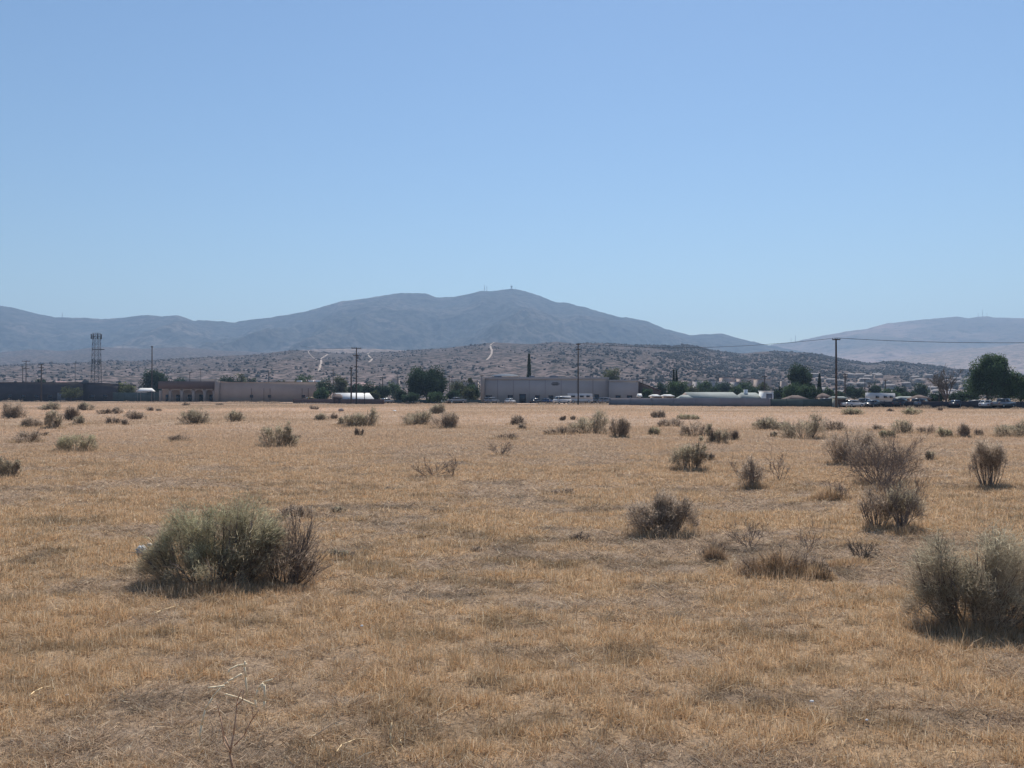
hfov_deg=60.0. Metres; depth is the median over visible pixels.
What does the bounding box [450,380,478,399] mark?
town block
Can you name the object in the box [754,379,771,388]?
town block
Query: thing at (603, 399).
parked car
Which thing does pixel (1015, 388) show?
tree
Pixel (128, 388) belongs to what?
tree
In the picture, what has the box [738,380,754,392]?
tree
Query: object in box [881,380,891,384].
hillside house
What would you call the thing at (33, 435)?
desert shrub
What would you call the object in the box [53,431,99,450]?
desert shrub
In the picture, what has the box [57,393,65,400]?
door
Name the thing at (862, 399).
pickup truck
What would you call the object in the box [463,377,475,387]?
tree
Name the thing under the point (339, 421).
desert shrub
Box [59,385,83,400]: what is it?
tree
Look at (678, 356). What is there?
scrub
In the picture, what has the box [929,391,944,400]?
tree
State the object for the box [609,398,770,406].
boundary wall
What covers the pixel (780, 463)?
dead shrub
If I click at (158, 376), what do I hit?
tree
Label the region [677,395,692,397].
shed
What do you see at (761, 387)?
tree
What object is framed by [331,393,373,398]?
house
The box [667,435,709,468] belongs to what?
desert shrub
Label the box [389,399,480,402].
fence
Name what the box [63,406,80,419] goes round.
desert shrub
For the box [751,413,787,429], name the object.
desert shrub
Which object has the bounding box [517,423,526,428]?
desert shrub
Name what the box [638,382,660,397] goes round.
lean to
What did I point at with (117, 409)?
desert shrub
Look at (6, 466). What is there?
desert shrub
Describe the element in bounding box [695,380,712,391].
tree
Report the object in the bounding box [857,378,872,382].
hillside house
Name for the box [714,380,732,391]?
tree
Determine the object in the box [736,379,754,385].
town block
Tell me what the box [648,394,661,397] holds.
shed
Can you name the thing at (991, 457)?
desert shrub
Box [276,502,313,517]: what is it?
desert shrub
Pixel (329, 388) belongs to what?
tree
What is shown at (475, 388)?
tree
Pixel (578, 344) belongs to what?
utility pole
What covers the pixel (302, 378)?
tree
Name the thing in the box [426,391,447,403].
tree
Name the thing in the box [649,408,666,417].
desert shrub
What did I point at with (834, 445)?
desert shrub
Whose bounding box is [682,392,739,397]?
roof
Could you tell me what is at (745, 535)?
dead shrub
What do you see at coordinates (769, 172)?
sky
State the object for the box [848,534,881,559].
dead shrub
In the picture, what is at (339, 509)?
desert shrub
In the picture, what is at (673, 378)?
tree
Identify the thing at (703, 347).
power line
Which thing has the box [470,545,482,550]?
desert shrub
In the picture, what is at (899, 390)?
tree
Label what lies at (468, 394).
tree
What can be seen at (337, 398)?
shed
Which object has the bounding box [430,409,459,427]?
desert shrub
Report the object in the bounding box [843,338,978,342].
power line
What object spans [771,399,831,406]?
fence
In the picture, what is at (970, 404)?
fence
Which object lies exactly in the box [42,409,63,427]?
desert shrub
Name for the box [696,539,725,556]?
desert shrub
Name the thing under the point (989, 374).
tree
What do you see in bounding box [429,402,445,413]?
desert shrub
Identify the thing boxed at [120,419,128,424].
desert shrub
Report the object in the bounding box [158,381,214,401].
porch building
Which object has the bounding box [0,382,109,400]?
warehouse
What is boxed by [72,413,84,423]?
desert shrub
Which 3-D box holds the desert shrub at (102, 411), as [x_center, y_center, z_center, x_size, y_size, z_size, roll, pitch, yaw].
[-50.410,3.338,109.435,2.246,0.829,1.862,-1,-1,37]
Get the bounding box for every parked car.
[382,398,393,402]
[484,397,498,402]
[504,398,514,402]
[529,398,542,402]
[542,398,552,402]
[598,397,609,403]
[840,400,864,406]
[863,400,882,406]
[892,398,906,406]
[911,398,927,404]
[948,400,961,407]
[978,400,991,407]
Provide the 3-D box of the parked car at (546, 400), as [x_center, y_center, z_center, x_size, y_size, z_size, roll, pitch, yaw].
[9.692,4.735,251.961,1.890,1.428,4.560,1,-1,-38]
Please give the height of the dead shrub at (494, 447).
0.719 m
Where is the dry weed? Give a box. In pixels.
[198,661,272,767]
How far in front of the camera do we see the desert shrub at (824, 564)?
12.08 m
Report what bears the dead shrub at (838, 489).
on the ground at (476, 724)
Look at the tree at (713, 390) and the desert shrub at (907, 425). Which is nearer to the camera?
the desert shrub at (907, 425)
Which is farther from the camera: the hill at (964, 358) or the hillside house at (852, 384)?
the hill at (964, 358)
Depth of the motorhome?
245.12 m
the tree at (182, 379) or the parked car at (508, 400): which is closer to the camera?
the parked car at (508, 400)
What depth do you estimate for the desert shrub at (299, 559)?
11.58 m
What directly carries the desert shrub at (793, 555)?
on the ground at (476, 724)
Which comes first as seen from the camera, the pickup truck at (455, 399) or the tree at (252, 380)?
the pickup truck at (455, 399)
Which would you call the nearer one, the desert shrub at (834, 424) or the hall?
the desert shrub at (834, 424)
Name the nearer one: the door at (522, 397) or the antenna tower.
the door at (522, 397)
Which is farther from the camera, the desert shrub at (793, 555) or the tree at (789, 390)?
the tree at (789, 390)
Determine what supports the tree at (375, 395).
on the ground at (476, 724)
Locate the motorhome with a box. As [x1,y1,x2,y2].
[567,393,592,402]
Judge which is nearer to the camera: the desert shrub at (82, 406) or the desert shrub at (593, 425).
the desert shrub at (593, 425)
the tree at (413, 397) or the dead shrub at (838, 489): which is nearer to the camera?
the dead shrub at (838, 489)
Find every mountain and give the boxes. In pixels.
[0,289,803,352]
[772,316,1023,362]
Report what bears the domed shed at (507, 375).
on the ground at (476, 724)
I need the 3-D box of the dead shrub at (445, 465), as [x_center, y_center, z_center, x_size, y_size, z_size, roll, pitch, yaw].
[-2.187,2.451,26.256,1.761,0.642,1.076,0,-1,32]
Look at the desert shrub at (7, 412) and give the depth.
90.20 m
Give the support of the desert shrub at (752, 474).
on the ground at (476, 724)
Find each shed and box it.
[332,394,342,403]
[492,374,518,376]
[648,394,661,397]
[661,394,673,397]
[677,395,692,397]
[828,396,848,406]
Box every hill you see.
[0,347,266,364]
[303,349,405,352]
[886,343,1023,373]
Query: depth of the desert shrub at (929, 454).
33.34 m
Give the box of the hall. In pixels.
[214,380,331,401]
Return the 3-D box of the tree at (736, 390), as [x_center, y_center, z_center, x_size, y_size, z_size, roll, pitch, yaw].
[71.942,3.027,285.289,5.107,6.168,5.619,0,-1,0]
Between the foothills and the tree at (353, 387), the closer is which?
the tree at (353, 387)
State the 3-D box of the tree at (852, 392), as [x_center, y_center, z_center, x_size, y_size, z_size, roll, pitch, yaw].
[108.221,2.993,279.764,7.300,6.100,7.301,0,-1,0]
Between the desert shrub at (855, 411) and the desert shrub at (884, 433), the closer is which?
the desert shrub at (884, 433)
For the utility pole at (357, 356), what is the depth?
231.90 m
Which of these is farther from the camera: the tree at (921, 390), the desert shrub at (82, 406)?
the tree at (921, 390)
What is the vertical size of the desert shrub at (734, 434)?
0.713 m
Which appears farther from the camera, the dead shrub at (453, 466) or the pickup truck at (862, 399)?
the pickup truck at (862, 399)
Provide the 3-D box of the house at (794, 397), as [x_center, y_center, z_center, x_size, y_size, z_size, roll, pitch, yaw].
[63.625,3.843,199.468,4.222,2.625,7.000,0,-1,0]
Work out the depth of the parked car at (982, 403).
158.67 m
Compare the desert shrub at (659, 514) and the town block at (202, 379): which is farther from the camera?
the town block at (202, 379)
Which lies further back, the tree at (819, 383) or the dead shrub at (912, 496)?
the tree at (819, 383)
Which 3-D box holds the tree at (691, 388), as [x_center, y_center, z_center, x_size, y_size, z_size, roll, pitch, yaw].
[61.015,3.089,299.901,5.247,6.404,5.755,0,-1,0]
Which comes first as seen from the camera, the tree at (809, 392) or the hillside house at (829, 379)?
the tree at (809, 392)
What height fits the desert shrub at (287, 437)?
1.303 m
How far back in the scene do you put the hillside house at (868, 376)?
758.56 m
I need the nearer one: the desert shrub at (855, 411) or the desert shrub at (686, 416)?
the desert shrub at (686, 416)
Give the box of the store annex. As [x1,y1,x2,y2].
[608,380,637,397]
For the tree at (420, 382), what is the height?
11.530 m
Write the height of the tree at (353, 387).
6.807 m
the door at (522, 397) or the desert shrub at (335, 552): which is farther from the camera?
the door at (522, 397)
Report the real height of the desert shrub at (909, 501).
1.028 m
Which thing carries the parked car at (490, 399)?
on the ground at (476, 724)
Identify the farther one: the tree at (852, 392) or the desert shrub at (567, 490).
the tree at (852, 392)
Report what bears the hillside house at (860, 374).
on the foothills
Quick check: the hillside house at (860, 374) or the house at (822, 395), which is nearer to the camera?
the house at (822, 395)
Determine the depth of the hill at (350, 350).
2233.60 m
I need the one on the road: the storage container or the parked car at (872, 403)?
the parked car at (872, 403)
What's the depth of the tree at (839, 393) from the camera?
238.49 m
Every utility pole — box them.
[38,364,43,401]
[151,346,152,401]
[349,367,352,403]
[351,347,360,403]
[576,343,579,403]
[832,338,839,407]
[843,373,847,396]
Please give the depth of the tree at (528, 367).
299.81 m
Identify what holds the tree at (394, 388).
on the ground at (476, 724)
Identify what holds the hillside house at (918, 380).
on the foothills
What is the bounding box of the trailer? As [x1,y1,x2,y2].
[865,393,894,400]
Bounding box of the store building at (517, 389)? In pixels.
[481,376,608,402]
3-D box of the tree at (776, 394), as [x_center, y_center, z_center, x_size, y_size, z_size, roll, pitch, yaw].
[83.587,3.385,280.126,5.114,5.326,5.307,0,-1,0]
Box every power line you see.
[582,338,831,347]
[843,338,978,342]
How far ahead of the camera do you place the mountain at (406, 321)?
3702.33 m
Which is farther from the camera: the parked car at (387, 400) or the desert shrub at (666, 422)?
the parked car at (387, 400)
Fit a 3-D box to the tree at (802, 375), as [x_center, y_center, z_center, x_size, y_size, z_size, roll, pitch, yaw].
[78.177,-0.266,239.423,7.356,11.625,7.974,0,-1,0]
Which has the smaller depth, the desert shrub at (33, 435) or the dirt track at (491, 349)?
the desert shrub at (33, 435)
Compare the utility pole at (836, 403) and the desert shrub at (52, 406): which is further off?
the utility pole at (836, 403)
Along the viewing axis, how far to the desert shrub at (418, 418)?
68.36 m
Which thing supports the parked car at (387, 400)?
on the ground at (476, 724)
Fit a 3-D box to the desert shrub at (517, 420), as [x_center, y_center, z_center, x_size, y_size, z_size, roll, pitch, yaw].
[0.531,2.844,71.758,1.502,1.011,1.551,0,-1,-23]
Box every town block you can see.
[185,379,219,380]
[392,378,399,396]
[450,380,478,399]
[710,382,727,388]
[719,378,734,382]
[730,382,749,385]
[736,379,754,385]
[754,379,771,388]
[780,381,787,390]
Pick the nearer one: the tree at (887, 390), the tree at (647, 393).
the tree at (887, 390)
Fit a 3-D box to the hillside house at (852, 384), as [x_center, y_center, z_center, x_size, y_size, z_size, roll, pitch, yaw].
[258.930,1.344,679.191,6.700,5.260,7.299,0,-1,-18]
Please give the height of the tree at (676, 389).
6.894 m
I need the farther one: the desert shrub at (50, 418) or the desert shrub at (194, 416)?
the desert shrub at (194, 416)
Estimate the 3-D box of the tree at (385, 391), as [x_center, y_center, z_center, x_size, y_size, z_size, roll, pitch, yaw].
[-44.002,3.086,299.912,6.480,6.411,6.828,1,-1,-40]
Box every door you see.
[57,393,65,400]
[519,394,525,402]
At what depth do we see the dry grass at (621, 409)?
94.59 m
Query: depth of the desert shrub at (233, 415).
75.01 m
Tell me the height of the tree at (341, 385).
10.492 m
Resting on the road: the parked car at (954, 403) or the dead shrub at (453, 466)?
the parked car at (954, 403)
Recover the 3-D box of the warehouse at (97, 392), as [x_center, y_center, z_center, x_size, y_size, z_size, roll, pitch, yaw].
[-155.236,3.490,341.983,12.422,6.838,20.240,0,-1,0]
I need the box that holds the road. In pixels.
[0,401,916,407]
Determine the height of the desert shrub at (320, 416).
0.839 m
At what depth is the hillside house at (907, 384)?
681.33 m
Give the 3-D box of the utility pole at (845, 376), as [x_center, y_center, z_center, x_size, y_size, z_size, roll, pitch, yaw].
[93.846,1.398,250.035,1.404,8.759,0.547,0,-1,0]
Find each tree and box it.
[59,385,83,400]
[118,381,136,392]
[138,369,169,392]
[171,376,186,380]
[218,375,235,381]
[234,373,247,381]
[247,378,256,381]
[294,374,313,381]
[313,386,328,398]
[314,377,334,398]
[333,374,348,392]
[347,383,360,392]
[352,381,375,392]
[370,390,380,398]
[374,384,391,398]
[388,380,400,398]
[394,388,407,399]
[401,392,419,402]
[403,365,449,399]
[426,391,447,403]
[445,390,460,399]
[447,379,466,398]
[462,387,477,399]
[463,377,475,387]
[466,383,480,398]
[526,353,530,376]
[600,367,620,379]
[641,388,652,397]
[654,382,667,394]
[665,380,689,397]
[672,369,674,383]
[675,370,677,381]
[687,384,698,391]
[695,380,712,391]
[705,387,720,391]
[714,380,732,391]
[728,384,744,394]
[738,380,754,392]
[749,386,760,393]
[755,381,771,390]
[772,386,784,398]
[780,381,801,397]
[785,362,814,388]
[795,383,821,398]
[817,373,822,391]
[823,386,834,395]
[830,391,845,396]
[843,384,866,399]
[868,383,882,392]
[880,387,901,396]
[893,386,906,395]
[902,391,919,396]
[913,382,930,396]
[928,365,962,400]
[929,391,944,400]
[948,390,968,400]
[960,353,1019,400]
[964,389,979,399]
[994,394,1018,401]
[1002,370,1023,401]
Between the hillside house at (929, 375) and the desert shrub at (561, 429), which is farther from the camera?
the hillside house at (929, 375)
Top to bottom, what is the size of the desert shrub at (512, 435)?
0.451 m
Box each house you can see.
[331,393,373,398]
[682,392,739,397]
[737,390,760,397]
[782,395,807,398]
[813,393,831,398]
[824,378,837,381]
[834,379,846,384]
[846,373,856,377]
[846,382,856,386]
[856,373,866,376]
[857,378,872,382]
[863,375,873,378]
[874,374,882,377]
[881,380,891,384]
[883,384,896,388]
[901,382,911,386]
[906,395,931,400]
[912,378,925,382]
[925,374,933,377]
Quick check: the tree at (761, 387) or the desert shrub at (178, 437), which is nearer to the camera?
the desert shrub at (178, 437)
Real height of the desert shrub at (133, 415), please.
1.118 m
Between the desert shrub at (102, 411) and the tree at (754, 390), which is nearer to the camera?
the desert shrub at (102, 411)
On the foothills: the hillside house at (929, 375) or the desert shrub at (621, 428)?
the hillside house at (929, 375)
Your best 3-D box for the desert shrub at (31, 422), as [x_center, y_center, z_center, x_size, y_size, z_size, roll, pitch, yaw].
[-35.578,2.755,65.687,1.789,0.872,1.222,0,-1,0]
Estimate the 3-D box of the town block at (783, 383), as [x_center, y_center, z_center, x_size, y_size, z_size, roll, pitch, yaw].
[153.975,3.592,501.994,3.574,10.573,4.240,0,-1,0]
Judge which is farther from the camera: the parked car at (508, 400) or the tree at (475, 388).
the tree at (475, 388)
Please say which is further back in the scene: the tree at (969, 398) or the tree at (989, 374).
the tree at (969, 398)
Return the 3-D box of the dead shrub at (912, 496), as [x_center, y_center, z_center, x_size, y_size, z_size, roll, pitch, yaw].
[6.941,1.948,16.121,1.358,1.467,1.531,0,-1,0]
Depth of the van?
235.12 m
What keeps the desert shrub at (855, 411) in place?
on the ground at (476, 724)
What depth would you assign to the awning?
305.31 m
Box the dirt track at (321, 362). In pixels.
[318,354,327,370]
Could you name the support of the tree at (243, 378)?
on the ground at (476, 724)
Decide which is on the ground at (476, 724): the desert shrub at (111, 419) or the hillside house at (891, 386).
the desert shrub at (111, 419)
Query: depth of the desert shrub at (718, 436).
43.56 m
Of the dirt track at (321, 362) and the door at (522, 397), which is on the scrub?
the dirt track at (321, 362)
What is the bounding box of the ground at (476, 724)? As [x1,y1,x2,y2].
[0,398,1023,767]
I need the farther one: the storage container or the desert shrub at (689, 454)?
the storage container
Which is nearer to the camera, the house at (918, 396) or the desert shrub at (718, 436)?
the desert shrub at (718, 436)
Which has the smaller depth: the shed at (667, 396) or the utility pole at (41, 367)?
the shed at (667, 396)
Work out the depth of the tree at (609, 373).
329.28 m
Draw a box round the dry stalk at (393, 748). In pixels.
[390,722,396,760]
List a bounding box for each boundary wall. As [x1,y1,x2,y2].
[293,399,383,403]
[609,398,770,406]
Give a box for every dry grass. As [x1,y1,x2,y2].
[0,400,1023,465]
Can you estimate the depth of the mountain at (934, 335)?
4516.50 m
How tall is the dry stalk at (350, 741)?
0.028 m
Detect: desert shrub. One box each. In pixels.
[0,399,29,417]
[0,452,22,475]
[11,428,41,442]
[20,416,43,425]
[37,400,61,409]
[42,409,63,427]
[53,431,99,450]
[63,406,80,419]
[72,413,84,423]
[76,402,95,409]
[94,408,111,413]
[105,417,120,422]
[112,406,124,413]
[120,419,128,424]
[122,409,146,418]
[127,485,291,591]
[168,434,190,439]
[176,406,212,423]
[225,410,245,421]
[242,505,336,586]
[257,419,299,445]
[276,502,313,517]
[313,412,327,419]
[328,412,338,418]
[328,505,347,512]
[330,548,355,556]
[337,416,344,423]
[341,406,380,426]
[354,427,364,434]
[396,402,422,403]
[398,410,434,424]
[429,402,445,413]
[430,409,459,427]
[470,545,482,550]
[494,432,517,439]
[510,413,527,424]
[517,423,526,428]
[543,424,575,434]
[546,487,573,493]
[567,405,609,432]
[569,530,590,540]
[607,416,630,437]
[619,487,703,536]
[647,426,661,434]
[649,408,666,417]
[656,417,684,425]
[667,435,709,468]
[677,413,699,419]
[678,420,714,435]
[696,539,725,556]
[704,422,729,442]
[726,429,740,439]
[730,540,816,574]
[733,454,769,488]
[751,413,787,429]
[774,411,829,438]
[801,555,834,573]
[818,420,884,463]
[820,416,848,429]
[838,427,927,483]
[841,407,863,414]
[854,483,893,527]
[872,424,884,429]
[877,428,895,437]
[883,477,931,526]
[887,415,913,432]
[890,514,1023,636]
[901,406,922,414]
[916,424,935,432]
[924,451,936,459]
[935,426,954,436]
[956,420,971,436]
[968,433,1012,485]
[973,428,983,434]
[989,417,1023,436]
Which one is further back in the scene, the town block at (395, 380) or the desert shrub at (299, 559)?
the town block at (395, 380)
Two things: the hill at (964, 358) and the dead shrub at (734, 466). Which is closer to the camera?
the dead shrub at (734, 466)
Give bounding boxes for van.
[552,396,570,403]
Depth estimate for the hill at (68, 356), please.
2339.97 m
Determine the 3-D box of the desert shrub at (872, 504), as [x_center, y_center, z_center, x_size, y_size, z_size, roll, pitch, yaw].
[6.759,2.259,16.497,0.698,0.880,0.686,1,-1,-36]
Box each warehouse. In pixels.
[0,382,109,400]
[83,384,135,400]
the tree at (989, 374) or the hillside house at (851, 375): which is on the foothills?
the hillside house at (851, 375)
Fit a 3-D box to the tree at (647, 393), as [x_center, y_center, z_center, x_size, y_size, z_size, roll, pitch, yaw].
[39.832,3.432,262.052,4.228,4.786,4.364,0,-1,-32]
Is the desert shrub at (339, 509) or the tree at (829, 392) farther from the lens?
the tree at (829, 392)
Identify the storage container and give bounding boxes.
[758,391,773,398]
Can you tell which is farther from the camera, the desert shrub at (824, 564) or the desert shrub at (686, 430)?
the desert shrub at (686, 430)
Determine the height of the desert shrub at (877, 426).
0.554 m
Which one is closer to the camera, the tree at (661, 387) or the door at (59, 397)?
the tree at (661, 387)
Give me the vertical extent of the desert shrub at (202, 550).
1.313 m
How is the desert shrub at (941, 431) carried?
on the ground at (476, 724)
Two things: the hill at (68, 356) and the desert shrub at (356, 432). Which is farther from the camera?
the hill at (68, 356)
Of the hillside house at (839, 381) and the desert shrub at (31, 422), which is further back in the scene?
the hillside house at (839, 381)
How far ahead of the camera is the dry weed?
5.63 m
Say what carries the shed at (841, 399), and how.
on the ground at (476, 724)
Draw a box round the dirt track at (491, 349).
[486,342,494,359]
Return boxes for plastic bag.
[135,545,146,554]
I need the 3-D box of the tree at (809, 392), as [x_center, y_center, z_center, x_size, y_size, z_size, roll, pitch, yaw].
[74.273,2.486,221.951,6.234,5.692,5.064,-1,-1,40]
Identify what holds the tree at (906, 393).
on the ground at (476, 724)
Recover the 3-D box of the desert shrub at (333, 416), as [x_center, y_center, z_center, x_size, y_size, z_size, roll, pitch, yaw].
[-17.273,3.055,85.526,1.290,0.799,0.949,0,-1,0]
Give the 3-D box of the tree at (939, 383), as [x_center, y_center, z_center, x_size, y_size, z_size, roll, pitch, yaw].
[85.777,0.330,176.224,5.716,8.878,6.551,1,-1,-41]
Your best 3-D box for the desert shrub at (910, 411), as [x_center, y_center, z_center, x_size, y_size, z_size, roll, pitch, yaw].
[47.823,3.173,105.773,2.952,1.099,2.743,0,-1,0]
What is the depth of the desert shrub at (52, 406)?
138.30 m
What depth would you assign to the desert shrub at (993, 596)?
9.18 m
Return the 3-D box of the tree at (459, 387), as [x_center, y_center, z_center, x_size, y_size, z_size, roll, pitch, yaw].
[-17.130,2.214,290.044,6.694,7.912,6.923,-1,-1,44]
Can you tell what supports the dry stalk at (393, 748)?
on the ground at (476, 724)
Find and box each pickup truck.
[446,397,466,402]
[858,398,870,400]
[990,398,1015,407]
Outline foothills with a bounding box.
[0,342,998,398]
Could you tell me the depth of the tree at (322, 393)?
268.88 m
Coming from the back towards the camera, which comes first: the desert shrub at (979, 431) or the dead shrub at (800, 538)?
the desert shrub at (979, 431)
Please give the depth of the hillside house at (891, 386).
658.32 m
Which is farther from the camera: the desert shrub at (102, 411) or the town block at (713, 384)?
the town block at (713, 384)
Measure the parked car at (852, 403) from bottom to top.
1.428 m
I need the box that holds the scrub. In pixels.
[0,342,1023,398]
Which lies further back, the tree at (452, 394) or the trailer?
the tree at (452, 394)
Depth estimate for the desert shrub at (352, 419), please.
64.11 m
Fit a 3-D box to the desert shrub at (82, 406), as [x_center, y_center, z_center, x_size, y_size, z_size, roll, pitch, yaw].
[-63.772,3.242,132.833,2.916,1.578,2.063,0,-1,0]
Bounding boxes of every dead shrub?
[411,457,452,476]
[442,450,462,474]
[487,439,513,454]
[712,515,770,546]
[728,452,744,476]
[762,445,790,479]
[795,516,822,551]
[822,479,855,498]
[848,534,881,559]
[856,454,936,528]
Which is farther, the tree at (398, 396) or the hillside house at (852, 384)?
the hillside house at (852, 384)
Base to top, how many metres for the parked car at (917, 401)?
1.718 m
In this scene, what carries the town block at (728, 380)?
on the ground at (476, 724)
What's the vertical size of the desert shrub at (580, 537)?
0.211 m
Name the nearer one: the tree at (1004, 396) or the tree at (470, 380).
the tree at (1004, 396)
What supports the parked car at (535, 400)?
on the ground at (476, 724)
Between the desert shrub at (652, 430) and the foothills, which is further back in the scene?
the foothills
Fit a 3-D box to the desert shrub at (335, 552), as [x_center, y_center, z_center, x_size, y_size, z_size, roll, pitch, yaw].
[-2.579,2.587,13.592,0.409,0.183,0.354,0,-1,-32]
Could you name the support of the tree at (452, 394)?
on the ground at (476, 724)
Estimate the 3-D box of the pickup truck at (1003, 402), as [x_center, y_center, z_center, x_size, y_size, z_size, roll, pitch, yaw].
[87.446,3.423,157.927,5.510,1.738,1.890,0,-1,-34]
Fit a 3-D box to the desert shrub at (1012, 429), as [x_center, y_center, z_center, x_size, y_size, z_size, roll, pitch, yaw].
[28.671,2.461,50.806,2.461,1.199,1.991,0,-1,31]
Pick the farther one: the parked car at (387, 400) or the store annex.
the store annex
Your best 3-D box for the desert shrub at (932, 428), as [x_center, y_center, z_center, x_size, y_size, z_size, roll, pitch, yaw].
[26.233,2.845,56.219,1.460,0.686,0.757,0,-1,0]
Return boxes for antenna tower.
[91,333,104,382]
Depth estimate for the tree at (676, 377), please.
261.86 m
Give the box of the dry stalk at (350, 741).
[334,738,367,755]
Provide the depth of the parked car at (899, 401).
166.44 m
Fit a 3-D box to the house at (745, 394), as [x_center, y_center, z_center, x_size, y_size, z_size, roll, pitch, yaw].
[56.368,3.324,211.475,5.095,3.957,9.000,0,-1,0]
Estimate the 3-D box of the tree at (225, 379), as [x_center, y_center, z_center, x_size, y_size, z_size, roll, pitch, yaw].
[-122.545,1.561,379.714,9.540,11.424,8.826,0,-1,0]
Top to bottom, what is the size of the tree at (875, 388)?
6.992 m
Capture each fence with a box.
[113,392,158,401]
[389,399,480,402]
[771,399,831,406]
[847,401,1023,407]
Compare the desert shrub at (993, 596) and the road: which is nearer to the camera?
the desert shrub at (993, 596)
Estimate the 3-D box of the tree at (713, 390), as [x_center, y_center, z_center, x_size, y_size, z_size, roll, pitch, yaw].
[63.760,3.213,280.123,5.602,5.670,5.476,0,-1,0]
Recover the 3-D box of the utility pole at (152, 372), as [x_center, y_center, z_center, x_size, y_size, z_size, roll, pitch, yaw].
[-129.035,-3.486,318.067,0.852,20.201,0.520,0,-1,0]
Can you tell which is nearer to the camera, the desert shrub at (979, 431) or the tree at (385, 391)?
the desert shrub at (979, 431)
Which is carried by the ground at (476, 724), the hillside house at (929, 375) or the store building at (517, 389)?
the store building at (517, 389)
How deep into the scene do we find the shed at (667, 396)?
222.87 m
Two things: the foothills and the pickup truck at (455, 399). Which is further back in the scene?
the foothills
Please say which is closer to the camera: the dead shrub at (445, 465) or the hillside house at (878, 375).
the dead shrub at (445, 465)
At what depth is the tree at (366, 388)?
288.90 m
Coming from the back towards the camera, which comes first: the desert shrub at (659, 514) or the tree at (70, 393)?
the tree at (70, 393)
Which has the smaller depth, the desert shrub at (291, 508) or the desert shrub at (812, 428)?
the desert shrub at (291, 508)
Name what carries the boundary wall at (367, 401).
on the ground at (476, 724)
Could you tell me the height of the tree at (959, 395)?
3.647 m
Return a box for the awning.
[137,388,154,401]
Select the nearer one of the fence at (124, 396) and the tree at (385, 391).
the tree at (385, 391)
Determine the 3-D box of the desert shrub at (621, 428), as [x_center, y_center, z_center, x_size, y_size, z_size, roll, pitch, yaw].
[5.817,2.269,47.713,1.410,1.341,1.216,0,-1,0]
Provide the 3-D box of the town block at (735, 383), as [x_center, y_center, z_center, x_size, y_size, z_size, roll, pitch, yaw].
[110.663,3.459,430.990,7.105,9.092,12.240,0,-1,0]
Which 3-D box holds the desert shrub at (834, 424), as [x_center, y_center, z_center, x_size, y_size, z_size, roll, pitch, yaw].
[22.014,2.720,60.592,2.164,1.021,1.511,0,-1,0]
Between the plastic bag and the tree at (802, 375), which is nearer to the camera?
the plastic bag
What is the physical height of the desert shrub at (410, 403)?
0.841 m
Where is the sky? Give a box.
[0,0,1023,344]
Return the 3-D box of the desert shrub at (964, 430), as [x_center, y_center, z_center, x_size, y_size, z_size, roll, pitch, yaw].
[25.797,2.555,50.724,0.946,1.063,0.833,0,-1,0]

